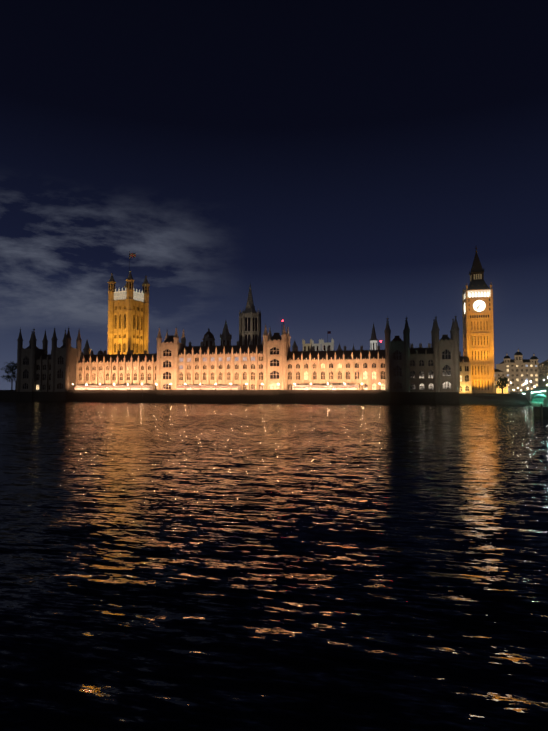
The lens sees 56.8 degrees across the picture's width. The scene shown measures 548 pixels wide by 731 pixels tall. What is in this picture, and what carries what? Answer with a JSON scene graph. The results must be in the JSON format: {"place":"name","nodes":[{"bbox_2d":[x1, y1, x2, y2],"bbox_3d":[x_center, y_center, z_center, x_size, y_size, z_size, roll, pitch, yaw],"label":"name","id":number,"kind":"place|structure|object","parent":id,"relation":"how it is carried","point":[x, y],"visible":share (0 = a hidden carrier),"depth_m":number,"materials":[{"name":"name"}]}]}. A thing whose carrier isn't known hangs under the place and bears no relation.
{"place":"outdoors","nodes":[
{"label":"outdoors","id":0,"kind":"place"},
{"bbox_2d":[0,390,531,404],"bbox_3d":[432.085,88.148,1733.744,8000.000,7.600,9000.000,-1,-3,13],"label":"embankment","id":1,"kind":"structure","parent":0,"point":[519,398],"depth_m":259.68,"materials":[{"name":"black stone"}]},
{"bbox_2d":[0,391,15,392],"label":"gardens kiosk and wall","id":2,"kind":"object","parent":1,"relation":"on","point":[7,391],"depth_m":326.19,"materials":[{"name":"black stone"}]},
{"bbox_2d":[1,361,16,390],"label":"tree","id":3,"kind":"object","parent":1,"relation":"on","point":[11,368],"visible":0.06,"depth_m":354.89,"materials":[{"name":"brown plant"}]},
{"bbox_2d":[107,251,149,354],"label":"tower","id":4,"kind":"structure","parent":1,"relation":"on","point":[128,317],"depth_m":413.06,"materials":[{"name":"stone"}]},
{"bbox_2d":[67,383,386,402],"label":"river terrace","id":5,"kind":"structure","parent":1,"relation":"on","point":[305,396],"depth_m":290.49,"materials":[{"name":"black stone"}]},
{"bbox_2d":[74,385,357,389],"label":"awnings","id":6,"kind":"object","parent":5,"relation":"on","point":[211,387],"visible":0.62,"depth_m":297.35,"materials":[{"name":"grey"}]},
{"bbox_2d":[16,315,459,403],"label":"palace","id":7,"kind":"structure","parent":1,"relation":"on","point":[398,369],"depth_m":298.17,"materials":[{"name":"stone"}]},
{"bbox_2d":[81,285,377,359],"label":"spires","id":8,"kind":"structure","parent":7,"relation":"attached to","point":[249,323],"depth_m":356.94,"materials":[{"name":"stone"}]},
{"bbox_2d":[302,331,333,350],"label":"building","id":9,"kind":"structure","parent":1,"relation":"on","point":[319,346],"depth_m":579.62,"materials":[{"name":"beige stone"}]},
{"bbox_2d":[462,248,494,392],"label":"clock tower","id":10,"kind":"structure","parent":1,"relation":"on","point":[478,327],"depth_m":323.55,"materials":[{"name":"stone"}]},
{"bbox_2d":[494,376,510,392],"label":"tree","id":11,"kind":"object","parent":1,"relation":"on","point":[501,383],"visible":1,"depth_m":302.96,"materials":[{"name":"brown plant"}]},
{"bbox_2d":[522,381,547,405],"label":"bridge","id":12,"kind":"structure","parent":1,"relation":"on","point":[539,396],"depth_m":245.04,"materials":[{"name":"metal"}]},
{"bbox_2d":[0,401,547,730],"bbox_3d":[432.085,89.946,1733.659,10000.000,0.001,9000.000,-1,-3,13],"label":"thames water","id":13,"kind":"structure","parent":0,"point":[207,566],"depth_m":20.87,"materials":[{"name":"black liquid"}]},
{"bbox_2d":[533,404,547,416],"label":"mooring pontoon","id":14,"kind":"object","parent":13,"relation":"on","point":[541,411],"visible":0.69,"depth_m":136.15,"materials":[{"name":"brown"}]},
{"bbox_2d":[0,0,547,389],"label":"sky","id":15,"kind":"structure","parent":0,"point":[347,163],"materials":[{"name":"blue"}]},
{"bbox_2d":[459,352,507,392],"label":"low buildings","id":16,"kind":"structure","parent":0,"point":[465,376],"depth_m":316.84,"materials":[{"name":"stone"}]},
{"bbox_2d":[494,349,538,391],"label":"bridge street buildings","id":17,"kind":"structure","parent":0,"point":[518,370],"depth_m":474.65,"materials":[{"name":"beige stone"}]},
{"bbox_2d":[538,360,547,387],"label":"building","id":18,"kind":"structure","parent":0,"point":[542,371],"depth_m":431.36,"materials":[{"name":"grey stone"}]}
]}

